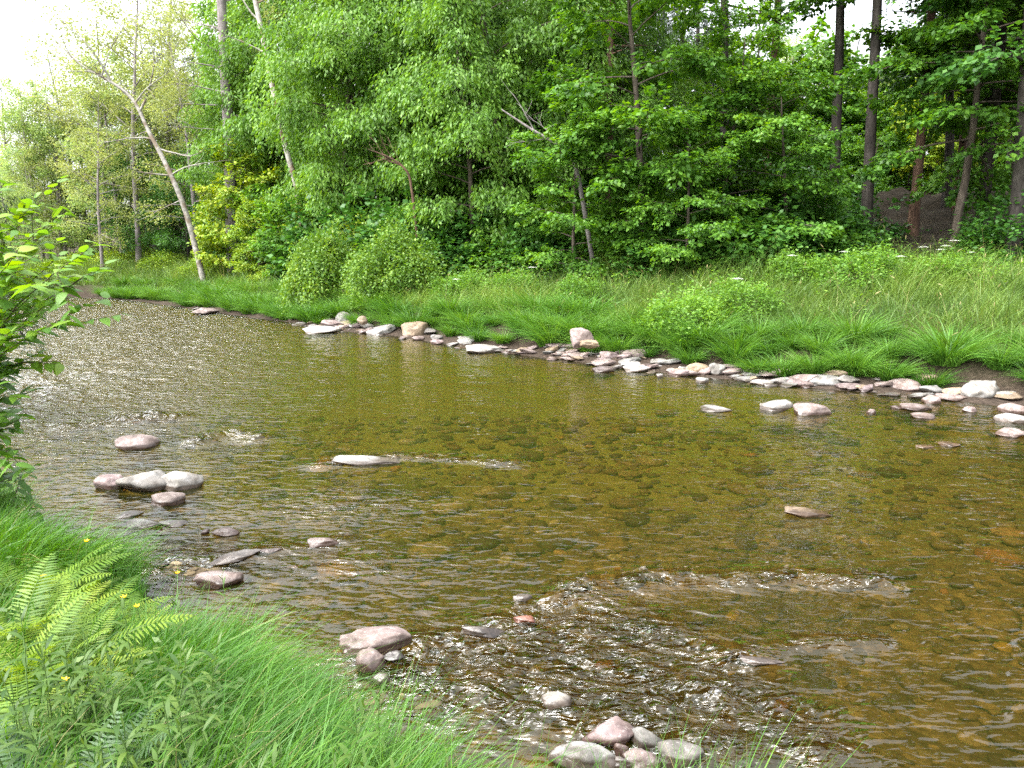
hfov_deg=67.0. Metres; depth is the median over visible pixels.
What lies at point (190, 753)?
lance leaved plant
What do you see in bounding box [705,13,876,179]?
young maple tree
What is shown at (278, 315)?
sedge tussock
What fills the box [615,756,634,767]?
river rock
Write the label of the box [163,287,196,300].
sedge tussock
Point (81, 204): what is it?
willow tree
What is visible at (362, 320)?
boulder
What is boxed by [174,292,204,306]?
sedge tussock
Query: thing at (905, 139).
young maple tree
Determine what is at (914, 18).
thin tree
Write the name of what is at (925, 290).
meadow grass
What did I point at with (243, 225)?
young maple tree
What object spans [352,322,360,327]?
shore stone
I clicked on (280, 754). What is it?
lance leaved plant
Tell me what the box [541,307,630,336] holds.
sedge tussock
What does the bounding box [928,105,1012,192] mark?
young maple tree
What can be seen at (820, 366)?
sedge tussock
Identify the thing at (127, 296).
sedge tussock
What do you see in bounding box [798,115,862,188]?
young maple tree
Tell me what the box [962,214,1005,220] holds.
fallen log
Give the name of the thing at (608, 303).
sedge tussock
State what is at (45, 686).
lance leaved plant
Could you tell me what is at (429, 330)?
shore stone
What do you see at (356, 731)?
lance leaved plant
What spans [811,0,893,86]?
thin tree
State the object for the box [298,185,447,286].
understory shrub
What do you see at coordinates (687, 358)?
sedge tussock
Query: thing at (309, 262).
rounded shrub
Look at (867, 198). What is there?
tall maple tree
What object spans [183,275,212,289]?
sedge tussock
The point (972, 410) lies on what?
river rock
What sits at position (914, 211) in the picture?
pine tree
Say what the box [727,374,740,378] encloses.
shore stone
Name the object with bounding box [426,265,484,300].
leafy weed
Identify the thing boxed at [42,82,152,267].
willow tree
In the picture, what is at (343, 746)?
lance leaved plant
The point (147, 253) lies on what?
leafy weed
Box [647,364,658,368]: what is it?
shore stone
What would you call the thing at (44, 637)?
fern
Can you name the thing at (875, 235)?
understory shrub
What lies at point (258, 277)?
leafy weed
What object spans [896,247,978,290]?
leafy weed
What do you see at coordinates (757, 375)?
shore stone
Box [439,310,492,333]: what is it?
sedge tussock
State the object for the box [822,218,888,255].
understory shrub
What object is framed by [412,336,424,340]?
boulder
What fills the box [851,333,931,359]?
sedge tussock
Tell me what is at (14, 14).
sky
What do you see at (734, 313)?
sedge tussock
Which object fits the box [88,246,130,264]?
leafy weed
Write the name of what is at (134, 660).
ground cover
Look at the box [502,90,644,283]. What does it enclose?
maple tree
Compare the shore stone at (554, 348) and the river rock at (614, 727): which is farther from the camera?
the shore stone at (554, 348)
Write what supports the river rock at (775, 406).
on the river
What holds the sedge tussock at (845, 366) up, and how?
on the ground at (936, 219)
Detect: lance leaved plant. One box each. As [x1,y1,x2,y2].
[0,598,72,742]
[0,659,59,767]
[0,710,37,767]
[14,615,62,733]
[14,697,67,767]
[19,645,89,765]
[34,625,112,744]
[34,634,105,739]
[34,696,132,767]
[35,744,115,767]
[42,635,117,742]
[45,679,111,767]
[63,652,141,745]
[86,672,163,767]
[97,719,167,767]
[104,583,175,719]
[117,649,171,760]
[132,715,205,767]
[141,636,212,767]
[145,687,206,767]
[148,736,166,767]
[150,630,202,756]
[161,590,216,714]
[170,658,239,767]
[184,630,239,743]
[185,700,237,767]
[216,570,246,642]
[229,717,276,767]
[232,731,288,767]
[249,744,283,767]
[332,754,336,767]
[333,696,382,767]
[342,702,383,764]
[351,679,402,767]
[358,748,405,767]
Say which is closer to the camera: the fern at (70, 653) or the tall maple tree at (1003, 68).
the fern at (70, 653)
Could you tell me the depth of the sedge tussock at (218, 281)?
36.91 m
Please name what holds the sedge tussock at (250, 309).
on the ground at (936, 219)
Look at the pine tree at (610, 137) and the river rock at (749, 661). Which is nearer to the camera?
the river rock at (749, 661)
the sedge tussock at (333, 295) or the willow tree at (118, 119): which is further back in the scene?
the willow tree at (118, 119)
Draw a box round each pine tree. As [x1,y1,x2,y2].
[134,0,290,275]
[563,0,667,201]
[728,0,817,177]
[882,0,963,235]
[936,19,1020,211]
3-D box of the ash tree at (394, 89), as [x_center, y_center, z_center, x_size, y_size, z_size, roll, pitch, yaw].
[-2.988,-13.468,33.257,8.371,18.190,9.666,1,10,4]
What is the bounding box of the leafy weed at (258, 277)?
[244,267,283,282]
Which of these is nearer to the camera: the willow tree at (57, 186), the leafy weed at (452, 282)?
the leafy weed at (452, 282)
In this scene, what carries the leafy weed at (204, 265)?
on the ground at (936, 219)
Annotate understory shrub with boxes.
[257,175,381,279]
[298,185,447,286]
[303,187,470,263]
[336,180,491,279]
[394,158,539,268]
[416,210,500,279]
[447,174,600,267]
[447,225,535,281]
[482,155,632,240]
[488,205,585,281]
[525,189,631,272]
[560,219,650,277]
[564,153,703,260]
[592,197,730,286]
[622,147,759,249]
[631,180,781,281]
[654,161,824,252]
[671,129,860,213]
[682,176,840,278]
[684,155,874,262]
[730,180,870,272]
[777,153,915,247]
[793,195,896,260]
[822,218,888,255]
[943,197,1023,265]
[949,179,1023,271]
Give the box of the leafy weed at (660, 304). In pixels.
[621,279,729,350]
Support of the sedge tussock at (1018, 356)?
on the ground at (936, 219)
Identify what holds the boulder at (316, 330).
on the riverbed at (916, 736)
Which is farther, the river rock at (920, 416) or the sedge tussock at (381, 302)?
the sedge tussock at (381, 302)
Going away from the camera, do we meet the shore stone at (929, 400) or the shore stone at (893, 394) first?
the shore stone at (929, 400)
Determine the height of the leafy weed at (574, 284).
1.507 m
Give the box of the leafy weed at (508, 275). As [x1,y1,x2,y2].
[475,263,540,297]
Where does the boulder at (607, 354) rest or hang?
on the ground at (936, 219)
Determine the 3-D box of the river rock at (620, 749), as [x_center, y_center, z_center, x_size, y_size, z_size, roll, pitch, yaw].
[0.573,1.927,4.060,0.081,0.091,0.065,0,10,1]
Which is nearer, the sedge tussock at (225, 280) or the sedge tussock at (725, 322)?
the sedge tussock at (725, 322)
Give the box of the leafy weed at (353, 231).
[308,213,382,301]
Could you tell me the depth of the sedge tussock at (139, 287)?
42.29 m
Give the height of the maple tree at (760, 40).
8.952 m
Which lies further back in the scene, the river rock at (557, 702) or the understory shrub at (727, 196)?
the understory shrub at (727, 196)
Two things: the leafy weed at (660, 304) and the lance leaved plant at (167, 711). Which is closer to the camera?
the lance leaved plant at (167, 711)
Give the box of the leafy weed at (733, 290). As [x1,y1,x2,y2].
[699,270,800,323]
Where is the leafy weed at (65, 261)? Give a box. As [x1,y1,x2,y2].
[46,251,94,271]
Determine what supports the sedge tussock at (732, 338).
on the ground at (936, 219)
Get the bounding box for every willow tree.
[0,73,66,259]
[0,74,96,256]
[0,75,95,261]
[0,161,56,289]
[0,174,25,247]
[0,218,18,259]
[1,149,63,267]
[10,85,108,258]
[10,137,79,258]
[11,29,123,245]
[17,1,173,253]
[34,0,208,263]
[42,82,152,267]
[42,97,128,251]
[45,49,170,253]
[63,110,152,253]
[73,0,217,251]
[79,12,215,244]
[87,54,172,232]
[108,0,225,240]
[113,71,192,246]
[139,44,204,241]
[162,60,243,227]
[689,29,754,174]
[737,34,816,167]
[782,29,832,166]
[830,47,893,135]
[860,44,926,179]
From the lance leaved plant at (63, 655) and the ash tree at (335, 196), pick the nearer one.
the lance leaved plant at (63, 655)
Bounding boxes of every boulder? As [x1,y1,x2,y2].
[303,326,340,335]
[335,311,351,321]
[357,316,367,324]
[366,324,395,335]
[401,321,427,335]
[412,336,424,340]
[430,339,443,344]
[431,334,442,339]
[570,327,593,348]
[580,340,599,348]
[600,351,618,357]
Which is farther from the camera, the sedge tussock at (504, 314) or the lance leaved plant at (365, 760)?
the sedge tussock at (504, 314)
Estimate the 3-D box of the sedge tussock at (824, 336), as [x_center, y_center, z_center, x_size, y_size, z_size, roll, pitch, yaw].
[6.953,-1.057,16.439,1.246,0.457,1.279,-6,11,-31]
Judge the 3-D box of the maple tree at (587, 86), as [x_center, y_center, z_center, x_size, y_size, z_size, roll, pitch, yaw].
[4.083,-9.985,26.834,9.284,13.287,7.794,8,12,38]
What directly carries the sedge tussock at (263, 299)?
on the ground at (936, 219)
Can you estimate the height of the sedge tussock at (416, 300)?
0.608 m
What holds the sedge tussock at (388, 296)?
on the ground at (936, 219)
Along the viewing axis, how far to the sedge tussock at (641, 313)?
19.31 m
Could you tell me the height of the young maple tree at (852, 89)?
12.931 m
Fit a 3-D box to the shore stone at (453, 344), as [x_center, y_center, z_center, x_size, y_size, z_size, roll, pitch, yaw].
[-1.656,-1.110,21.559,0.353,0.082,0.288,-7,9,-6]
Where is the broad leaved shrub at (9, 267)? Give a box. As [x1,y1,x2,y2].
[0,175,140,526]
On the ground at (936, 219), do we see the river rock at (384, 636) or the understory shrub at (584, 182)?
the understory shrub at (584, 182)
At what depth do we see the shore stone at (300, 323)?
27.44 m
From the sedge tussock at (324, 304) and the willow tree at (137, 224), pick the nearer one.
the sedge tussock at (324, 304)
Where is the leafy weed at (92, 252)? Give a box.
[65,245,107,259]
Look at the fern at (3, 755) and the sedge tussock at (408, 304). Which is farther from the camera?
the sedge tussock at (408, 304)
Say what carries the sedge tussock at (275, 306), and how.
on the ground at (936, 219)
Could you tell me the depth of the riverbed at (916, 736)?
8.61 m
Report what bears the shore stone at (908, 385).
on the ground at (936, 219)
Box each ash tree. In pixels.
[170,1,323,260]
[183,0,287,256]
[198,0,354,222]
[203,0,341,242]
[239,0,415,226]
[241,0,440,259]
[277,1,426,207]
[314,0,446,260]
[331,0,538,247]
[344,0,532,244]
[373,0,564,275]
[383,0,620,249]
[425,0,632,228]
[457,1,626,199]
[460,0,547,176]
[464,0,675,234]
[543,0,711,203]
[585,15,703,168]
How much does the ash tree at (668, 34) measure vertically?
17.280 m
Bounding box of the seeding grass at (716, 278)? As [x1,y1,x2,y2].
[40,218,1023,339]
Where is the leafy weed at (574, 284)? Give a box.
[552,270,614,305]
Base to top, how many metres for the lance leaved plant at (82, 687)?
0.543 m
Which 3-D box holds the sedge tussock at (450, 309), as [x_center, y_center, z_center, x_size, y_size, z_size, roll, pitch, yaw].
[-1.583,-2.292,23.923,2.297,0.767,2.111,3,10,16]
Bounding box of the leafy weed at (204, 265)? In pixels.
[175,253,226,276]
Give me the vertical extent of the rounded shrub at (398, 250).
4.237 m
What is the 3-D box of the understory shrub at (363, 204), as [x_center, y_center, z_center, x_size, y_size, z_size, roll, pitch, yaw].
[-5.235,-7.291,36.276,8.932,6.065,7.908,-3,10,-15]
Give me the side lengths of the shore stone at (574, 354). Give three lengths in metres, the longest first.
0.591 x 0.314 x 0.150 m
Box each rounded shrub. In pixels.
[273,215,359,317]
[339,212,450,313]
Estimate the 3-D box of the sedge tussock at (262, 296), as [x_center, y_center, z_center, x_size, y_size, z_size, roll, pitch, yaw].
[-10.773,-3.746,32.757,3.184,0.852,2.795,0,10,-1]
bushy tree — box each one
[85,142,186,259]
[130,147,211,261]
[191,182,225,258]
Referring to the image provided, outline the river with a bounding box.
[1,297,1023,767]
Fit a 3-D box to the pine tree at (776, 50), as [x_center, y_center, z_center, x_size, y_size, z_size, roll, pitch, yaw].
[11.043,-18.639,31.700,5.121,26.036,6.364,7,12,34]
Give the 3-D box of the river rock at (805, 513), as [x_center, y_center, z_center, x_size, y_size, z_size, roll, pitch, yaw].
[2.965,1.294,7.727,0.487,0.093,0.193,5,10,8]
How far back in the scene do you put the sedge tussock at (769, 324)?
17.00 m
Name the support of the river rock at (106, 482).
on the river
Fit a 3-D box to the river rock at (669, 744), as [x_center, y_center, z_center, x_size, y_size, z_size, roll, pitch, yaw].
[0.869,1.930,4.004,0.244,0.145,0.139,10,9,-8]
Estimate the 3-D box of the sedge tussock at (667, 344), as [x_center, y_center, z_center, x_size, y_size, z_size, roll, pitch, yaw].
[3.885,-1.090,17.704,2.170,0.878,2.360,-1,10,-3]
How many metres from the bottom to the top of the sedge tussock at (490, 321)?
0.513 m
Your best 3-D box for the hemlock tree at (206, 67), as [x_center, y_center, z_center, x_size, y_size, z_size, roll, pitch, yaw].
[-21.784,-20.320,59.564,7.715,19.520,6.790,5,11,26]
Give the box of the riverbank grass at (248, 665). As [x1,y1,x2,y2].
[0,443,866,767]
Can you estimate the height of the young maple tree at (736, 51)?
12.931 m
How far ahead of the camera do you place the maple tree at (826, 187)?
24.43 m
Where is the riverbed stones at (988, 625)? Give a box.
[0,395,1023,767]
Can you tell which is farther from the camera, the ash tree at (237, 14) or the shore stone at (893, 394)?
the ash tree at (237, 14)
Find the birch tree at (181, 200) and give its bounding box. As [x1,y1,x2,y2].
[24,0,230,280]
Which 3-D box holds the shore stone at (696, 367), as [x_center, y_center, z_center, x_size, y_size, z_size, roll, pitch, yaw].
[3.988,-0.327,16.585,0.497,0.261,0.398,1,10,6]
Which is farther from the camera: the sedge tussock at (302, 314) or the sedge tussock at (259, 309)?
the sedge tussock at (259, 309)
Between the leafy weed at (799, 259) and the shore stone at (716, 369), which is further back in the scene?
the leafy weed at (799, 259)
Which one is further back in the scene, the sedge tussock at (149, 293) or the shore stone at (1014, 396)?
the sedge tussock at (149, 293)
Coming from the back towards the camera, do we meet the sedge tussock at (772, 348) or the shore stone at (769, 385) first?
the sedge tussock at (772, 348)
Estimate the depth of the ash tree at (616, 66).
31.21 m
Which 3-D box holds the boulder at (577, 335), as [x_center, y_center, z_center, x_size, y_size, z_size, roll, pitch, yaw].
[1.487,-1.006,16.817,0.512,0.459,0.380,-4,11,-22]
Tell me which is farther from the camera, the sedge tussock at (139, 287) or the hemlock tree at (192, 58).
the hemlock tree at (192, 58)
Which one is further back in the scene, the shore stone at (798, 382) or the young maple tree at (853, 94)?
the young maple tree at (853, 94)
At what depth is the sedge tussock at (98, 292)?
43.30 m
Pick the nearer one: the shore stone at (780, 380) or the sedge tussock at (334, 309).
the shore stone at (780, 380)
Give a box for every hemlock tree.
[128,5,197,230]
[167,35,212,241]
[179,0,240,222]
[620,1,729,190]
[633,11,687,158]
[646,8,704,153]
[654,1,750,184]
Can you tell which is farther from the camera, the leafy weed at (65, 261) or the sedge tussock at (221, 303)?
the leafy weed at (65, 261)
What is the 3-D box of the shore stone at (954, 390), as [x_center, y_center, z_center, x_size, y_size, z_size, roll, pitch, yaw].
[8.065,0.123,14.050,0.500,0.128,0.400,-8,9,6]
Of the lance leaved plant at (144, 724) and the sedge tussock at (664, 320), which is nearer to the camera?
the lance leaved plant at (144, 724)
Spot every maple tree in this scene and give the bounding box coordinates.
[186,138,288,267]
[219,193,289,273]
[227,170,312,275]
[246,186,320,278]
[279,186,333,241]
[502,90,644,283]
[511,0,777,266]
[607,88,765,276]
[627,0,792,179]
[650,0,818,251]
[654,20,764,186]
[691,51,871,267]
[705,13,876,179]
[752,44,888,177]
[756,0,855,212]
[790,0,881,224]
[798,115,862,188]
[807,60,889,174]
[832,0,1023,254]
[840,122,912,193]
[853,0,1023,215]
[853,4,1022,242]
[854,21,1012,189]
[858,85,957,191]
[861,0,1008,207]
[888,80,1000,193]
[905,0,1023,259]
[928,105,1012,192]
[938,5,1021,83]
[976,123,1009,165]
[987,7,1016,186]
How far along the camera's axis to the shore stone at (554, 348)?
19.38 m
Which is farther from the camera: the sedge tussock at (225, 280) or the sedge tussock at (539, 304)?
the sedge tussock at (225, 280)
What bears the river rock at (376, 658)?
on the riverbed at (916, 736)
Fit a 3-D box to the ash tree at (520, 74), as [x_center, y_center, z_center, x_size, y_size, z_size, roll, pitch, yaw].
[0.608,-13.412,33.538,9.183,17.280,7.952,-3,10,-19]
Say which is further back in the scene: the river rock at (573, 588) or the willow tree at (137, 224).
the willow tree at (137, 224)
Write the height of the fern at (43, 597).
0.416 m
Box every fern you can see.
[0,542,112,608]
[0,553,101,647]
[0,553,131,607]
[0,572,133,653]
[0,585,191,702]
[0,592,90,692]
[0,592,114,693]
[0,607,149,699]
[0,674,103,767]
[0,704,176,767]
[0,715,181,767]
[1,575,160,636]
[2,544,123,616]
[11,741,242,767]
[26,588,172,631]
[39,674,179,765]
[74,711,198,767]
[81,591,197,646]
[93,598,172,666]
[110,657,259,709]
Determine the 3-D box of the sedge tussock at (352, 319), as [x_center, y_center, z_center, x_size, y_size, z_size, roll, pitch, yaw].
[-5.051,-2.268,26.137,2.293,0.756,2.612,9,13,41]
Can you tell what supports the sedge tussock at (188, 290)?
on the ground at (936, 219)
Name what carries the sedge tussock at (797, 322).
on the ground at (936, 219)
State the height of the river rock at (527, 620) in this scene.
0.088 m
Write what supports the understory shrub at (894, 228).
on the ground at (936, 219)
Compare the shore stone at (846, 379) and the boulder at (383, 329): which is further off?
the boulder at (383, 329)
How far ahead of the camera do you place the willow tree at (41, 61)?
58.09 m
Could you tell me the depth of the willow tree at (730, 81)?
50.96 m
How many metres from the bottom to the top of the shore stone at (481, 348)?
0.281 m
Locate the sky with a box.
[0,0,936,219]
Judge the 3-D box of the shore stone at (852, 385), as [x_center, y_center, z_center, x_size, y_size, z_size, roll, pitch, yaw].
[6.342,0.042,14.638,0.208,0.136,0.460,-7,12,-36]
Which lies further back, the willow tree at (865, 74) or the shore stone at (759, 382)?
the willow tree at (865, 74)
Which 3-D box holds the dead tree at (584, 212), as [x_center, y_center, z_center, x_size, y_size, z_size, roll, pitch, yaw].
[1.393,-6.886,26.717,3.701,6.825,0.943,-2,10,-10]
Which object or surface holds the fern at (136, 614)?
on the ground at (936, 219)
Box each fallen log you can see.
[909,235,959,245]
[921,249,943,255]
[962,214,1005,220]
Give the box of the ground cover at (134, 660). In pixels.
[0,526,393,767]
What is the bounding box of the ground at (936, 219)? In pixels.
[0,187,1023,765]
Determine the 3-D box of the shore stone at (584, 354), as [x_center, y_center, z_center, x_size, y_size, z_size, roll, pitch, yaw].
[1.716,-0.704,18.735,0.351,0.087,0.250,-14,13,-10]
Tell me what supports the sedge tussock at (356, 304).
on the ground at (936, 219)
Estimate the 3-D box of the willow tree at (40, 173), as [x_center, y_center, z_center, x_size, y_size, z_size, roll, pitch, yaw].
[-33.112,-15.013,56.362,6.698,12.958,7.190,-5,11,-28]
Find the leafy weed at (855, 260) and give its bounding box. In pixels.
[806,237,908,296]
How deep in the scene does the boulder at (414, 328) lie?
23.66 m
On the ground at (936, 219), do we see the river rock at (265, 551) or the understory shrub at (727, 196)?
the understory shrub at (727, 196)
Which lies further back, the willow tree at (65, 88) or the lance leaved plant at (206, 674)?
the willow tree at (65, 88)
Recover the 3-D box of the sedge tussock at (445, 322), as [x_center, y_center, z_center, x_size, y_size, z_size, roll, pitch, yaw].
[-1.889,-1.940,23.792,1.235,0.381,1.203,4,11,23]
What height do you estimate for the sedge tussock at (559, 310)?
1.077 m
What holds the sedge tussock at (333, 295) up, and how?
on the ground at (936, 219)
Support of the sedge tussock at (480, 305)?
on the ground at (936, 219)
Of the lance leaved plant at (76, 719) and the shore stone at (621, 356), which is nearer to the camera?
the lance leaved plant at (76, 719)
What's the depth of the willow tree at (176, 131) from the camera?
58.84 m
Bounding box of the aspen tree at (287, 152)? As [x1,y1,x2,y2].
[203,0,302,225]
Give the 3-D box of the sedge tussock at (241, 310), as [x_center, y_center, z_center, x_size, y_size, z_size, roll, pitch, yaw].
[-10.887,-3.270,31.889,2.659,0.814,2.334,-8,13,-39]
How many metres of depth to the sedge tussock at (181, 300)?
36.25 m
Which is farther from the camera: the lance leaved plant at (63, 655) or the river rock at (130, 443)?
the river rock at (130, 443)
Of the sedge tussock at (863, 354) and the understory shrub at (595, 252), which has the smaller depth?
the sedge tussock at (863, 354)
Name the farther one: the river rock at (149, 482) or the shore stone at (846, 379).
the shore stone at (846, 379)
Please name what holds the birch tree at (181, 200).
on the ground at (936, 219)
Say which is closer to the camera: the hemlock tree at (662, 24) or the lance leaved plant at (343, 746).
the lance leaved plant at (343, 746)
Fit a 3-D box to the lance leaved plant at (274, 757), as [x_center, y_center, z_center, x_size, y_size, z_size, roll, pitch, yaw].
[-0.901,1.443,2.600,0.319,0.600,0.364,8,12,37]
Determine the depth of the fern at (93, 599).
4.65 m
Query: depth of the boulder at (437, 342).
21.85 m
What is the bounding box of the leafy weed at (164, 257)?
[131,249,186,271]
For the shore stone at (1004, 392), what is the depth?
13.64 m
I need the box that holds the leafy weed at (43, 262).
[18,257,61,277]
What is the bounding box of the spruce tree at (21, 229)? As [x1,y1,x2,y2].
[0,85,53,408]
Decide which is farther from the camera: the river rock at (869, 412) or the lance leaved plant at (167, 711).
the river rock at (869, 412)
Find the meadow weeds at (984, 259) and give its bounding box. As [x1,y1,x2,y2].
[41,238,1023,318]
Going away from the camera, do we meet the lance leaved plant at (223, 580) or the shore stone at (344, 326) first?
the lance leaved plant at (223, 580)
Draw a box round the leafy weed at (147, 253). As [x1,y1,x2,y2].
[116,244,158,264]
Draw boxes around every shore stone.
[192,307,218,315]
[291,322,306,326]
[321,320,343,325]
[337,325,348,327]
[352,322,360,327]
[360,323,373,327]
[424,328,436,333]
[447,342,458,345]
[457,336,478,343]
[465,344,500,353]
[519,348,537,353]
[545,346,558,351]
[546,357,558,360]
[548,343,565,347]
[562,344,572,348]
[567,352,587,357]
[571,356,583,359]
[580,352,589,356]
[591,359,615,365]
[592,366,613,373]
[610,365,622,368]
[617,354,630,358]
[618,357,640,363]
[621,361,640,365]
[622,349,645,357]
[623,364,649,373]
[642,370,655,375]
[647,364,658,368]
[650,358,665,363]
[661,358,680,364]
[668,369,688,376]
[686,363,708,371]
[688,370,700,375]
[696,377,708,384]
[699,367,710,374]
[709,363,725,375]
[722,368,742,374]
[723,364,741,367]
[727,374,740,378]
[733,376,752,381]
[748,372,762,377]
[750,379,773,386]
[759,368,787,376]
[763,383,778,387]
[771,377,789,383]
[778,382,797,387]
[787,378,808,387]
[790,374,818,380]
[809,374,842,385]
[822,370,847,376]
[834,383,860,389]
[837,375,859,382]
[838,386,848,389]
[859,384,872,392]
[874,381,892,386]
[877,392,900,396]
[889,378,920,391]
[907,393,934,399]
[916,374,938,380]
[919,385,942,393]
[921,395,941,406]
[935,393,968,401]
[942,387,961,393]
[960,380,998,397]
[993,392,1022,400]
[996,391,1014,394]
[997,403,1023,414]
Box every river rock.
[93,474,123,494]
[114,434,159,453]
[115,470,165,494]
[115,510,143,519]
[125,518,160,531]
[150,492,185,509]
[159,519,187,527]
[161,471,203,494]
[193,570,243,590]
[201,529,209,534]
[210,549,260,564]
[211,527,239,537]
[254,548,283,557]
[307,537,338,549]
[332,455,403,467]
[339,626,411,658]
[355,647,384,677]
[372,672,389,685]
[384,650,404,662]
[461,626,504,638]
[513,593,531,601]
[513,615,535,625]
[541,691,571,713]
[548,741,614,767]
[562,583,591,593]
[582,716,633,748]
[614,743,628,757]
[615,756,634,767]
[622,748,660,767]
[628,727,662,754]
[657,740,703,767]
[700,405,732,412]
[716,655,784,666]
[759,399,792,414]
[784,506,832,519]
[793,403,831,419]
[866,409,875,415]
[890,405,900,409]
[900,403,931,412]
[910,412,934,420]
[916,444,933,448]
[938,441,960,447]
[962,406,976,413]
[993,413,1023,425]
[995,427,1023,439]
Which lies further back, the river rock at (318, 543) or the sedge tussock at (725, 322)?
the sedge tussock at (725, 322)
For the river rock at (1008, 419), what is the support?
on the river
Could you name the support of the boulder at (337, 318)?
on the ground at (936, 219)
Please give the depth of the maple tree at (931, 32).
24.91 m
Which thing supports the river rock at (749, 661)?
on the river
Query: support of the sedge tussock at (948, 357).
on the ground at (936, 219)
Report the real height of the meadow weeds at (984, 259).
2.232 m
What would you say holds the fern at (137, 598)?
on the ground at (936, 219)
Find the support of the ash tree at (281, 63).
on the ground at (936, 219)
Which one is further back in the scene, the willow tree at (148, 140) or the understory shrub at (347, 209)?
the willow tree at (148, 140)
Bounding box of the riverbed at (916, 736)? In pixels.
[0,296,1023,767]
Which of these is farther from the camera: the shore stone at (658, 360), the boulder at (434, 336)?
the boulder at (434, 336)
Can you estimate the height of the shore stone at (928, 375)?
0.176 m
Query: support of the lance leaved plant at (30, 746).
on the ground at (936, 219)
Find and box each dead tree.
[363,124,418,244]
[501,81,594,259]
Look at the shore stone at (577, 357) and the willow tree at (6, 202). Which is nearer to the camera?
the shore stone at (577, 357)
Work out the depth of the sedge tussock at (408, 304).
25.45 m
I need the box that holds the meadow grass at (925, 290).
[11,233,1023,355]
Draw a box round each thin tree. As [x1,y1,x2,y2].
[728,0,818,150]
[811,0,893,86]
[890,1,940,102]
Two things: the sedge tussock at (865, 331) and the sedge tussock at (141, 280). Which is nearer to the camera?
the sedge tussock at (865, 331)
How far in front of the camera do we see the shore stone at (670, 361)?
17.27 m
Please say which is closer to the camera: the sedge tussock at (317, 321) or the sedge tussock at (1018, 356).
the sedge tussock at (1018, 356)
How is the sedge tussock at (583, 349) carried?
on the ground at (936, 219)
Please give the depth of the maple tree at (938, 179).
26.82 m
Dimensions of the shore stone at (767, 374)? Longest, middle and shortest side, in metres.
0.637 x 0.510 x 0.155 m
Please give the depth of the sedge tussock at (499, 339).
21.05 m
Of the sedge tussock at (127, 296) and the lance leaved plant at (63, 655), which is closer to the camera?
the lance leaved plant at (63, 655)
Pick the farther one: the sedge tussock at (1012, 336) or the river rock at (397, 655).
the sedge tussock at (1012, 336)
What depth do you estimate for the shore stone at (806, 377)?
15.14 m
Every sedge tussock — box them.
[88,285,113,295]
[94,272,141,286]
[96,284,133,298]
[103,285,145,298]
[110,284,145,298]
[123,281,158,291]
[128,276,158,286]
[128,281,180,299]
[129,286,165,299]
[153,292,167,300]
[157,273,197,284]
[160,290,195,301]
[161,286,206,306]
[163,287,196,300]
[170,280,222,296]
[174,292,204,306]
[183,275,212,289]
[183,285,236,307]
[187,280,242,297]
[202,288,260,311]
[206,286,235,297]
[211,274,247,284]
[212,293,260,304]
[213,278,250,287]
[219,295,264,308]
[221,276,262,289]
[223,296,267,313]
[228,277,266,293]
[230,281,269,294]
[232,285,275,303]
[233,294,273,313]
[244,298,307,317]
[249,304,272,312]
[250,290,280,303]
[257,274,302,290]
[259,305,294,319]
[276,296,340,322]
[281,308,315,320]
[303,294,349,316]
[305,315,332,323]
[306,296,354,317]
[325,290,344,300]
[332,283,402,313]
[334,307,374,324]
[359,294,406,311]
[359,305,413,323]
[360,292,418,316]
[364,294,401,304]
[367,288,415,302]
[371,311,415,327]
[377,301,441,326]
[396,304,418,314]
[406,293,435,307]
[412,303,449,316]
[415,286,485,317]
[417,313,451,326]
[428,302,483,319]
[432,321,465,336]
[433,316,452,326]
[434,304,496,327]
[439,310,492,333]
[456,287,522,312]
[456,323,498,341]
[471,292,545,312]
[471,316,492,324]
[479,309,509,325]
[481,327,524,343]
[484,289,559,315]
[492,302,537,325]
[494,311,544,335]
[495,282,578,313]
[499,305,598,346]
[500,305,556,325]
[512,310,580,333]
[521,293,592,316]
[523,306,632,338]
[527,304,582,323]
[527,304,593,332]
[528,286,608,317]
[530,287,642,321]
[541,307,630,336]
[548,319,632,354]
[566,302,630,327]
[567,326,659,354]
[576,319,628,340]
[591,305,673,339]
[607,308,647,323]
[609,313,685,346]
[614,295,696,324]
[623,335,668,357]
[626,304,702,331]
[641,319,729,355]
[655,309,751,345]
[656,342,718,364]
[660,324,711,350]
[684,326,783,364]
[692,312,762,332]
[695,302,755,324]
[699,320,774,350]
[712,344,797,374]
[714,310,800,342]
[733,347,822,379]
[748,334,790,355]
[753,315,816,340]
[759,329,829,350]
[761,306,838,338]
[773,342,869,374]
[785,323,860,354]
[799,336,908,377]
[801,303,915,344]
[814,344,881,366]
[818,325,861,342]
[831,347,938,381]
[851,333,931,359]
[855,316,911,339]
[860,314,1022,366]
[891,361,969,388]
[905,312,1007,350]
[953,338,1023,370]
[981,329,1023,364]
[984,321,1023,348]
[986,353,1023,380]
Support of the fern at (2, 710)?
on the ground at (936, 219)
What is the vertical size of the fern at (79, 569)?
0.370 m
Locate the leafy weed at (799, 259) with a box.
[750,243,844,289]
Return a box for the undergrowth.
[27,176,1022,277]
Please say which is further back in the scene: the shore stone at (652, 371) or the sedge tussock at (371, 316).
the sedge tussock at (371, 316)

